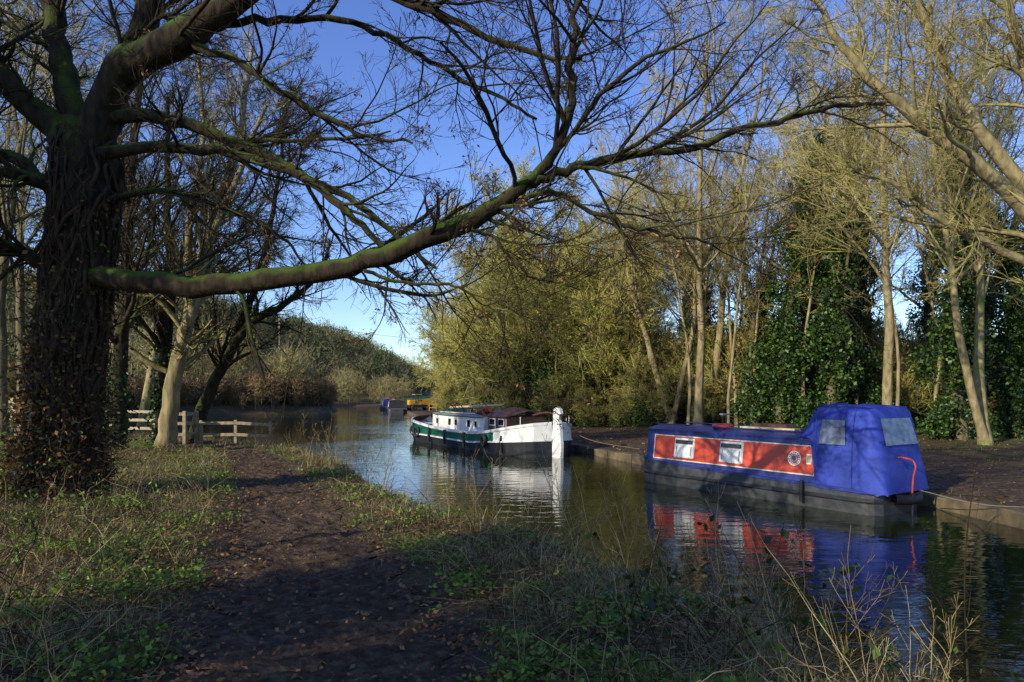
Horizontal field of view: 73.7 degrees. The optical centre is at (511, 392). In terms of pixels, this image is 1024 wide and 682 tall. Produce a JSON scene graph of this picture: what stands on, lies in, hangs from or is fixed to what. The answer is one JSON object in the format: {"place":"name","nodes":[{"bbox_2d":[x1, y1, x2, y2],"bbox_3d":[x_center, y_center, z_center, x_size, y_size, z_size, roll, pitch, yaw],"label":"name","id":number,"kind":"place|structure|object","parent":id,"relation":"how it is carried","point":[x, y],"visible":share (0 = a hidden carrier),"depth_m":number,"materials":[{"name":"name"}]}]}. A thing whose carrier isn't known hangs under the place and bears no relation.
{"place":"outdoors","nodes":[
{"label":"outdoors","id":0,"kind":"place"},
{"bbox_2d":[0,295,1023,681],"bbox_3d":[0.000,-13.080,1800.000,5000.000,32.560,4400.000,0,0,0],"label":"ground","id":1,"kind":"structure","parent":0,"point":[940,459],"depth_m":7.93,"materials":[{"name":"soil"}]},
{"bbox_2d":[0,96,44,301],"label":"bare tree","id":2,"kind":"object","parent":1,"relation":"on","point":[10,282],"visible":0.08,"depth_m":33.87,"materials":[{"name":"brown plant"}]},
{"bbox_2d":[0,0,133,405],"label":"bare tree","id":3,"kind":"object","parent":1,"relation":"on","point":[19,326],"visible":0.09,"depth_m":22.91,"materials":[{"name":"brown plant"}]},
{"bbox_2d":[3,6,164,248],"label":"bare tree","id":4,"kind":"object","parent":1,"relation":"on","point":[40,68],"visible":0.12,"depth_m":20.80,"materials":[{"name":"beige plant"}]},
{"bbox_2d":[0,0,173,243],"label":"bare tree","id":5,"kind":"object","parent":1,"relation":"on","point":[9,117],"visible":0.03,"depth_m":26.95,"materials":[{"name":"brown plant"}]},
{"bbox_2d":[0,441,204,646],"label":"bramble thicket","id":6,"kind":"object","parent":1,"relation":"on","point":[27,615],"visible":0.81,"depth_m":6.84,"materials":[{"name":"green plant"}]},
{"bbox_2d":[0,0,249,434],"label":"bare tree","id":7,"kind":"object","parent":1,"relation":"on","point":[20,148],"visible":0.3,"depth_m":19.08,"materials":[{"name":"brown plant"}]},
{"bbox_2d":[14,30,245,444],"bbox_3d":[-11.324,-5.028,21.365,6.327,13.672,6.423,0,0,39],"label":"ivy covered tree","id":8,"kind":"object","parent":1,"relation":"on","point":[163,323],"visible":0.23,"depth_m":21.81,"materials":[{"name":"green plant"}]},
{"bbox_2d":[2,0,261,451],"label":"ivy covered tree","id":9,"kind":"object","parent":1,"relation":"on","point":[129,303],"visible":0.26,"depth_m":18.59,"materials":[{"name":"green plant"}]},
{"bbox_2d":[21,10,319,448],"bbox_3d":[-9.653,-5.050,20.735,8.041,13.926,5.593,0,0,0],"label":"beech tree","id":10,"kind":"object","parent":1,"relation":"on","point":[181,361],"visible":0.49,"depth_m":20.43,"materials":[{"name":"beige plant"}]},
{"bbox_2d":[7,359,339,409],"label":"waterside hedge","id":11,"kind":"object","parent":1,"relation":"on","point":[298,391],"visible":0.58,"depth_m":74.99,"materials":[{"name":"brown plant"}]},
{"bbox_2d":[176,411,198,443],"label":"wooden kissing gate","id":12,"kind":"structure","parent":1,"relation":"on","point":[184,422],"depth_m":22.14,"materials":[{"name":"brown wood"}]},
{"bbox_2d":[5,265,438,392],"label":"distant woodland","id":13,"kind":"object","parent":1,"relation":"on","point":[399,363],"visible":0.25,"depth_m":163.59,"materials":[{"name":"green plant"}]},
{"bbox_2d":[134,10,328,434],"bbox_3d":[-13.118,-7.438,30.614,8.450,19.683,11.930,0,0,33],"label":"bare tree","id":14,"kind":"object","parent":1,"relation":"on","point":[145,405],"visible":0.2,"depth_m":29.84,"materials":[{"name":"beige plant"}]},
{"bbox_2d":[199,420,271,444],"bbox_3d":[-9.098,1.431,22.483,2.316,1.040,0.141,0,0,-5],"label":"wooden fence","id":15,"kind":"object","parent":1,"relation":"on","point":[235,423],"visible":0.7,"depth_m":22.42,"materials":[{"name":"brown wood"}]},
{"bbox_2d":[175,59,346,442],"bbox_3d":[-8.013,-4.660,22.826,5.908,13.103,4.893,0,0,-42],"label":"leaning tree","id":16,"kind":"object","parent":1,"relation":"on","point":[229,348],"visible":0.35,"depth_m":23.04,"materials":[{"name":"brown plant"}]},
{"bbox_2d":[108,320,416,403],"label":"hillside scrub","id":17,"kind":"object","parent":1,"relation":"on","point":[281,364],"visible":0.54,"depth_m":87.98,"materials":[{"name":"green plant"}]},
{"bbox_2d":[165,442,491,681],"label":"footpath","id":18,"kind":"structure","parent":1,"relation":"on","point":[345,657],"depth_m":5.58,"materials":[{"name":"brown soil"}]},
{"bbox_2d":[0,435,803,681],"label":"green grass","id":19,"kind":"structure","parent":1,"relation":"on","point":[189,585],"depth_m":5.42,"materials":[{"name":"green plant"}]},
{"bbox_2d":[0,438,808,681],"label":"leaf litter","id":20,"kind":"object","parent":1,"relation":"on","point":[181,667],"visible":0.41,"depth_m":5.24,"materials":[{"name":"brown plant"}]},
{"bbox_2d":[0,428,822,681],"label":"weeds","id":21,"kind":"object","parent":1,"relation":"on","point":[528,666],"visible":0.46,"depth_m":5.32,"materials":[{"name":"green plant"}]},
{"bbox_2d":[399,312,450,396],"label":"willow tree","id":22,"kind":"object","parent":1,"relation":"on","point":[421,361],"visible":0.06,"depth_m":87.04,"materials":[{"name":"green plant"}]},
{"bbox_2d":[405,267,488,411],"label":"willow tree","id":23,"kind":"object","parent":1,"relation":"on","point":[426,314],"visible":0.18,"depth_m":65.24,"materials":[{"name":"green plant"}]},
{"bbox_2d":[430,379,469,411],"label":"bramble shrub","id":24,"kind":"object","parent":1,"relation":"on","point":[452,397],"visible":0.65,"depth_m":59.62,"materials":[{"name":"green plant"}]},
{"bbox_2d":[415,318,485,410],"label":"willow tree","id":25,"kind":"object","parent":1,"relation":"on","point":[436,377],"visible":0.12,"depth_m":75.02,"materials":[{"name":"green plant"}]},
{"bbox_2d":[0,0,917,507],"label":"ivy covered maple tree","id":26,"kind":"object","parent":1,"relation":"on","point":[62,406],"visible":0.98,"depth_m":10.09,"materials":[{"name":"brown plant"}]},
{"bbox_2d":[0,425,921,681],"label":"dead bramble stems","id":27,"kind":"object","parent":1,"relation":"on","point":[469,518],"visible":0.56,"depth_m":5.19,"materials":[{"name":"brown plant"}]},
{"bbox_2d":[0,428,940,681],"bbox_3d":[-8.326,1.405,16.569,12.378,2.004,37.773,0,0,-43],"label":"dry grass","id":28,"kind":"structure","parent":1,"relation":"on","point":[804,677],"depth_m":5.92,"materials":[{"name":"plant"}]},
{"bbox_2d":[459,379,493,412],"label":"bramble shrub","id":29,"kind":"object","parent":1,"relation":"on","point":[478,391],"visible":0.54,"depth_m":48.82,"materials":[{"name":"green plant"}]},
{"bbox_2d":[419,195,555,409],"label":"willow tree","id":30,"kind":"object","parent":1,"relation":"on","point":[467,269],"visible":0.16,"depth_m":50.52,"materials":[{"name":"green plant"}]},
{"bbox_2d":[419,210,561,409],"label":"willow tree","id":31,"kind":"object","parent":1,"relation":"on","point":[437,333],"visible":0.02,"depth_m":56.01,"materials":[{"name":"green plant"}]},
{"bbox_2d":[406,170,598,413],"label":"willow tree","id":32,"kind":"object","parent":1,"relation":"on","point":[520,368],"visible":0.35,"depth_m":46.05,"materials":[{"name":"green plant"}]},
{"bbox_2d":[486,374,530,414],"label":"bramble shrub","id":33,"kind":"object","parent":1,"relation":"on","point":[510,400],"visible":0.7,"depth_m":45.18,"materials":[{"name":"green plant"}]},
{"bbox_2d":[485,226,589,414],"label":"ivy covered tree","id":34,"kind":"object","parent":1,"relation":"on","point":[543,376],"visible":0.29,"depth_m":44.59,"materials":[{"name":"plant"}]},
{"bbox_2d":[528,375,576,421],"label":"bramble shrub","id":35,"kind":"object","parent":1,"relation":"on","point":[550,392],"visible":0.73,"depth_m":42.58,"materials":[{"name":"green plant"}]},
{"bbox_2d":[465,146,665,424],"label":"willow tree","id":36,"kind":"object","parent":1,"relation":"on","point":[548,316],"visible":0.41,"depth_m":42.62,"materials":[{"name":"green plant"}]},
{"bbox_2d":[567,381,608,427],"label":"bramble shrub","id":37,"kind":"object","parent":1,"relation":"on","point":[587,418],"visible":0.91,"depth_m":41.43,"materials":[{"name":"green plant"}]},
{"bbox_2d":[518,217,687,425],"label":"willow tree","id":38,"kind":"object","parent":1,"relation":"on","point":[604,366],"visible":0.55,"depth_m":42.12,"materials":[{"name":"green plant"}]},
{"bbox_2d":[514,152,725,420],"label":"willow tree","id":39,"kind":"object","parent":1,"relation":"on","point":[645,290],"visible":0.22,"depth_m":42.68,"materials":[{"name":"green plant"}]},
{"bbox_2d":[600,386,639,427],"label":"bramble shrub","id":40,"kind":"object","parent":1,"relation":"on","point":[620,421],"visible":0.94,"depth_m":40.67,"materials":[{"name":"green plant"}]},
{"bbox_2d":[288,414,979,681],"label":"dead weed stems","id":41,"kind":"object","parent":1,"relation":"on","point":[780,604],"visible":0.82,"depth_m":4.30,"materials":[{"name":"beige plant"}]},
{"bbox_2d":[584,313,684,421],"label":"hawthorn shrub","id":42,"kind":"object","parent":1,"relation":"on","point":[632,357],"visible":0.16,"depth_m":43.68,"materials":[{"name":"green plant"}]},
{"bbox_2d":[588,172,681,425],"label":"ash tree","id":43,"kind":"object","parent":1,"relation":"on","point":[645,307],"visible":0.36,"depth_m":40.88,"materials":[{"name":"beige plant"}]},
{"bbox_2d":[604,344,684,427],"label":"hawthorn shrub","id":44,"kind":"object","parent":1,"relation":"on","point":[644,400],"visible":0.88,"depth_m":40.10,"materials":[{"name":"green plant"}]},
{"bbox_2d":[607,321,681,422],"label":"hawthorn shrub","id":45,"kind":"object","parent":1,"relation":"on","point":[662,372],"visible":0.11,"depth_m":44.29,"materials":[{"name":"green plant"}]},
{"bbox_2d":[617,326,685,418],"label":"hawthorn shrub","id":46,"kind":"object","parent":1,"relation":"on","point":[665,351],"visible":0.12,"depth_m":44.01,"materials":[{"name":"green plant"}]},
{"bbox_2d":[619,257,696,426],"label":"ash tree","id":47,"kind":"object","parent":1,"relation":"on","point":[668,313],"visible":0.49,"depth_m":41.42,"materials":[{"name":"brown plant"}]},
{"bbox_2d":[614,118,707,424],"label":"ash tree","id":48,"kind":"object","parent":1,"relation":"on","point":[688,419],"visible":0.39,"depth_m":37.63,"materials":[{"name":"beige plant"}]},
{"bbox_2d":[564,63,785,423],"bbox_3d":[8.736,-8.062,39.749,9.459,20.627,13.950,0,0,-28],"label":"ash tree","id":49,"kind":"object","parent":1,"relation":"on","point":[655,370],"visible":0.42,"depth_m":38.92,"materials":[{"name":"beige plant"}]},
{"bbox_2d":[602,108,758,415],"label":"ash tree","id":50,"kind":"object","parent":1,"relation":"on","point":[711,161],"visible":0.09,"depth_m":52.02,"materials":[{"name":"beige plant"}]},
{"bbox_2d":[651,202,726,423],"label":"ivy covered tree","id":51,"kind":"object","parent":1,"relation":"on","point":[688,324],"visible":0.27,"depth_m":41.48,"materials":[{"name":"plant"}]},
{"bbox_2d":[586,0,810,424],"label":"ash tree","id":52,"kind":"object","parent":1,"relation":"on","point":[698,416],"visible":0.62,"depth_m":33.63,"materials":[{"name":"beige plant"}]},
{"bbox_2d":[654,310,748,424],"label":"hawthorn shrub","id":53,"kind":"object","parent":1,"relation":"on","point":[709,352],"visible":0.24,"depth_m":40.86,"materials":[{"name":"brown plant"}]},
{"bbox_2d":[653,117,756,399],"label":"ash tree","id":54,"kind":"object","parent":1,"relation":"on","point":[708,278],"visible":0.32,"depth_m":38.42,"materials":[{"name":"beige plant"}]},
{"bbox_2d":[684,377,726,425],"bbox_3d":[11.252,0.622,39.753,2.815,3.276,2.800,0,0,-11],"label":"hawthorn shrub","id":55,"kind":"object","parent":1,"relation":"on","point":[710,415],"visible":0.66,"depth_m":39.25,"materials":[{"name":"green plant"}]},
{"bbox_2d":[634,165,779,423],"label":"ivy covered tree","id":56,"kind":"object","parent":1,"relation":"on","point":[708,308],"visible":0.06,"depth_m":43.95,"materials":[{"name":"plant"}]},
{"bbox_2d":[406,411,1023,528],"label":"stone canal coping","id":57,"kind":"object","parent":1,"relation":"on","point":[1013,517],"visible":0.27,"depth_m":13.65,"materials":[{"name":"grey stone"}]},
{"bbox_2d":[426,410,1023,502],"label":"towpath","id":58,"kind":"structure","parent":1,"relation":"on","point":[1014,492],"depth_m":15.96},
{"bbox_2d":[673,139,781,317],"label":"ash tree","id":59,"kind":"object","parent":1,"relation":"on","point":[727,221],"visible":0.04,"depth_m":48.15,"materials":[{"name":"brown plant"}]},
{"bbox_2d":[682,154,779,422],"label":"ash tree","id":60,"kind":"object","parent":1,"relation":"on","point":[738,298],"visible":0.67,"depth_m":35.03,"materials":[{"name":"beige plant"}]},
{"bbox_2d":[694,136,776,426],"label":"ash tree","id":61,"kind":"object","parent":1,"relation":"on","point":[736,421],"visible":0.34,"depth_m":37.30,"materials":[{"name":"beige plant"}]},
{"bbox_2d":[599,0,873,425],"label":"ash tree","id":62,"kind":"object","parent":1,"relation":"on","point":[717,349],"visible":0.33,"depth_m":35.66,"materials":[{"name":"beige plant"}]},
{"bbox_2d":[722,150,772,424],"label":"ash tree","id":63,"kind":"object","parent":1,"relation":"on","point":[741,423],"visible":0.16,"depth_m":41.52,"materials":[{"name":"beige plant"}]},
{"bbox_2d":[693,303,818,426],"bbox_3d":[14.367,-1.328,38.215,6.782,7.937,6.818,0,0,-40],"label":"hawthorn shrub","id":64,"kind":"object","parent":1,"relation":"on","point":[746,338],"visible":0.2,"depth_m":37.87,"materials":[{"name":"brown plant"}]},
{"bbox_2d":[738,174,784,422],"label":"ash tree","id":65,"kind":"object","parent":1,"relation":"on","point":[758,297],"visible":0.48,"depth_m":36.08,"materials":[{"name":"beige plant"}]},
{"bbox_2d":[714,138,836,423],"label":"ivy covered tree","id":66,"kind":"object","parent":1,"relation":"on","point":[762,300],"visible":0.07,"depth_m":41.13,"materials":[{"name":"green plant"}]},
{"bbox_2d":[578,500,1013,681],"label":"bramble plant","id":67,"kind":"object","parent":1,"relation":"on","point":[650,604],"visible":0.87,"depth_m":3.89,"materials":[{"name":"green plant"}]},
{"bbox_2d":[711,96,880,424],"bbox_3d":[14.844,-6.857,35.773,9.153,17.922,7.278,0,0,25],"label":"ash tree","id":68,"kind":"object","parent":1,"relation":"on","point":[753,322],"visible":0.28,"depth_m":36.54,"materials":[{"name":"brown plant"}]},
{"bbox_2d":[571,420,1023,508],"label":"fallen leaves","id":69,"kind":"object","parent":1,"relation":"on","point":[951,466],"visible":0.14,"depth_m":24.27,"materials":[{"name":"brown plant"}]},
{"bbox_2d":[782,127,866,430],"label":"ash tree","id":70,"kind":"object","parent":1,"relation":"on","point":[807,319],"visible":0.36,"depth_m":33.24,"materials":[{"name":"beige plant"}]},
{"bbox_2d":[714,9,936,425],"bbox_3d":[14.742,-8.034,34.734,13.401,20.401,7.857,0,0,72],"label":"ivy covered tree","id":71,"kind":"object","parent":1,"relation":"on","point":[782,331],"visible":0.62,"depth_m":33.86,"materials":[{"name":"green plant"}]},
{"bbox_2d":[756,91,902,405],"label":"ivy covered tree","id":72,"kind":"object","parent":1,"relation":"on","point":[866,385],"visible":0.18,"depth_m":33.33,"materials":[{"name":"green plant"}]},
{"bbox_2d":[741,41,923,427],"bbox_3d":[16.902,-6.869,35.580,9.407,19.363,9.932,0,0,-30],"label":"ivy covered tree","id":73,"kind":"object","parent":1,"relation":"on","point":[809,383],"visible":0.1,"depth_m":35.25,"materials":[{"name":"green plant"}]},
{"bbox_2d":[770,114,895,404],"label":"ash tree","id":74,"kind":"object","parent":1,"relation":"on","point":[855,386],"visible":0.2,"depth_m":33.12,"materials":[{"name":"beige plant"}]},
{"bbox_2d":[751,118,942,341],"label":"ivy covered tree","id":75,"kind":"object","parent":1,"relation":"on","point":[878,313],"visible":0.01,"depth_m":39.41,"materials":[{"name":"green plant"}]},
{"bbox_2d":[787,54,912,403],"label":"ivy covered tree","id":76,"kind":"object","parent":1,"relation":"on","point":[870,274],"visible":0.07,"depth_m":36.97,"materials":[{"name":"green plant"}]},
{"bbox_2d":[775,87,928,315],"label":"ash tree","id":77,"kind":"object","parent":1,"relation":"on","point":[876,297],"visible":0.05,"depth_m":53.70,"materials":[{"name":"beige plant"}]},
{"bbox_2d":[750,0,955,430],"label":"ivy covered tree","id":78,"kind":"object","parent":1,"relation":"on","point":[833,370],"visible":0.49,"depth_m":31.98,"materials":[{"name":"green plant"}]},
{"bbox_2d":[831,117,922,405],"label":"ash tree","id":79,"kind":"object","parent":1,"relation":"on","point":[900,251],"visible":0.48,"depth_m":30.53,"materials":[{"name":"beige plant"}]},
{"bbox_2d":[734,0,1023,300],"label":"ash tree","id":80,"kind":"object","parent":1,"relation":"on","point":[1008,189],"visible":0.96,"depth_m":17.39,"materials":[{"name":"beige plant"}]},
{"bbox_2d":[845,316,917,398],"bbox_3d":[18.797,-1.529,38.465,5.663,7.403,6.893,0,0,5],"label":"hawthorn shrub","id":81,"kind":"object","parent":1,"relation":"on","point":[882,331],"visible":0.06,"depth_m":36.75,"materials":[{"name":"green plant"}]},
{"bbox_2d":[744,0,1023,404],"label":"ash tree","id":82,"kind":"object","parent":1,"relation":"on","point":[887,377],"visible":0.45,"depth_m":27.40,"materials":[{"name":"beige plant"}]},
{"bbox_2d":[861,320,941,420],"bbox_3d":[20.360,-0.748,36.677,5.608,6.564,5.639,0,0,44],"label":"hawthorn shrub","id":83,"kind":"object","parent":1,"relation":"on","point":[902,348],"visible":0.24,"depth_m":35.90,"materials":[{"name":"green plant"}]},
{"bbox_2d":[862,92,947,396],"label":"ash tree","id":84,"kind":"object","parent":1,"relation":"on","point":[923,261],"visible":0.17,"depth_m":34.26,"materials":[{"name":"beige plant"}]},
{"bbox_2d":[879,331,933,422],"bbox_3d":[22.570,-0.572,39.343,5.298,6.200,5.326,0,0,2],"label":"hawthorn shrub","id":85,"kind":"object","parent":1,"relation":"on","point":[905,370],"visible":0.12,"depth_m":38.31,"materials":[{"name":"green plant"}]},
{"bbox_2d":[872,312,940,422],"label":"hawthorn shrub","id":86,"kind":"object","parent":1,"relation":"on","point":[908,335],"visible":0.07,"depth_m":41.28,"materials":[{"name":"green plant"}]},
{"bbox_2d":[802,0,1023,444],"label":"ash tree","id":87,"kind":"object","parent":1,"relation":"on","point":[975,385],"visible":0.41,"depth_m":25.24,"materials":[{"name":"beige plant"}]},
{"bbox_2d":[844,0,1023,439],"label":"ivy covered tree","id":88,"kind":"object","parent":1,"relation":"on","point":[950,414],"visible":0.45,"depth_m":28.00,"materials":[{"name":"green plant"}]},
{"bbox_2d":[872,139,1011,367],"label":"ivy covered tree","id":89,"kind":"object","parent":1,"relation":"on","point":[923,313],"visible":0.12,"depth_m":42.85,"materials":[{"name":"green plant"}]},
{"bbox_2d":[864,1,1023,428],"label":"ash tree","id":90,"kind":"object","parent":1,"relation":"on","point":[1021,4],"visible":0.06,"depth_m":33.75,"materials":[{"name":"beige plant"}]},
{"bbox_2d":[880,92,1019,435],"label":"ash tree","id":91,"kind":"object","parent":1,"relation":"on","point":[936,387],"visible":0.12,"depth_m":30.96,"materials":[{"name":"beige plant"}]},
{"bbox_2d":[886,102,1013,325],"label":"ash tree","id":92,"kind":"object","parent":1,"relation":"on","point":[970,313],"visible":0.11,"depth_m":30.71,"materials":[{"name":"beige plant"}]},
{"bbox_2d":[890,59,1023,438],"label":"ivy covered tree","id":93,"kind":"object","parent":1,"relation":"on","point":[1010,342],"visible":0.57,"depth_m":28.87,"materials":[{"name":"green plant"}]},
{"bbox_2d":[906,119,1019,424],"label":"ivy covered tree","id":94,"kind":"object","parent":1,"relation":"on","point":[931,382],"visible":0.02,"depth_m":35.12,"materials":[{"name":"green plant"}]},
{"bbox_2d":[914,434,1023,681],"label":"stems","id":95,"kind":"object","parent":1,"relation":"on","point":[965,627],"visible":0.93,"depth_m":3.73,"materials":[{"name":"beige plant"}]},
{"bbox_2d":[0,0,1023,374],"label":"sky","id":96,"kind":"structure","parent":0,"point":[333,45],"materials":[{"name":"blue"}]},
{"bbox_2d":[104,406,1023,681],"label":"water","id":97,"kind":"structure","parent":0,"point":[928,542],"depth_m":11.28,"materials":[{"name":"blue liquid"}]},
{"bbox_2d":[407,394,432,410],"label":"boat","id":98,"kind":"object","parent":97,"relation":"on","point":[414,406],"visible":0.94,"depth_m":78.53,"materials":[{"name":"paint"}]},
{"bbox_2d":[410,403,571,457],"bbox_3d":[-1.280,1.640,30.302,3.496,2.320,12.480,0,0,-29],"label":"dutch barge","id":99,"kind":"object","parent":97,"relation":"on","point":[507,432],"visible":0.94,"depth_m":27.17,"materials":[{"name":"white paint"}]},
{"bbox_2d":[643,403,928,515],"bbox_3d":[5.930,1.515,16.270,1.908,2.570,7.228,0,0,-33],"label":"narrowboat","id":100,"kind":"object","parent":97,"relation":"on","point":[863,459],"visible":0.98,"depth_m":14.35,"materials":[{"name":"blue paint"}]},
{"bbox_2d":[674,438,694,458],"bbox_3d":[4.390,1.425,17.398,0.030,0.500,0.660,9,-5,-33],"label":"window frame","id":101,"kind":"structure","parent":100,"relation":"in","point":[683,450],"depth_m":17.37,"materials":[{"name":"white paint"}]},
{"bbox_2d":[719,441,743,463],"bbox_3d":[5.190,1.425,16.164,0.030,0.500,0.680,9,-5,-33],"label":"window frame","id":102,"kind":"structure","parent":100,"relation":"in","point":[730,455],"depth_m":16.13,"materials":[{"name":"white paint"}]},
{"bbox_2d":[819,419,844,444],"bbox_3d":[6.508,0.810,13.872,0.048,0.500,0.580,0,0,-33],"label":"hood side window","id":103,"kind":"structure","parent":100,"relation":"in","point":[832,431],"depth_m":13.86,"materials":[{"name":"clear plastic"}]},
{"bbox_2d":[881,418,917,445],"bbox_3d":[7.714,0.780,13.605,1.200,0.520,0.140,0,0,-33],"label":"window","id":104,"kind":"structure","parent":100,"relation":"in","point":[897,431],"depth_m":13.59,"materials":[{"name":"clear plastic"}]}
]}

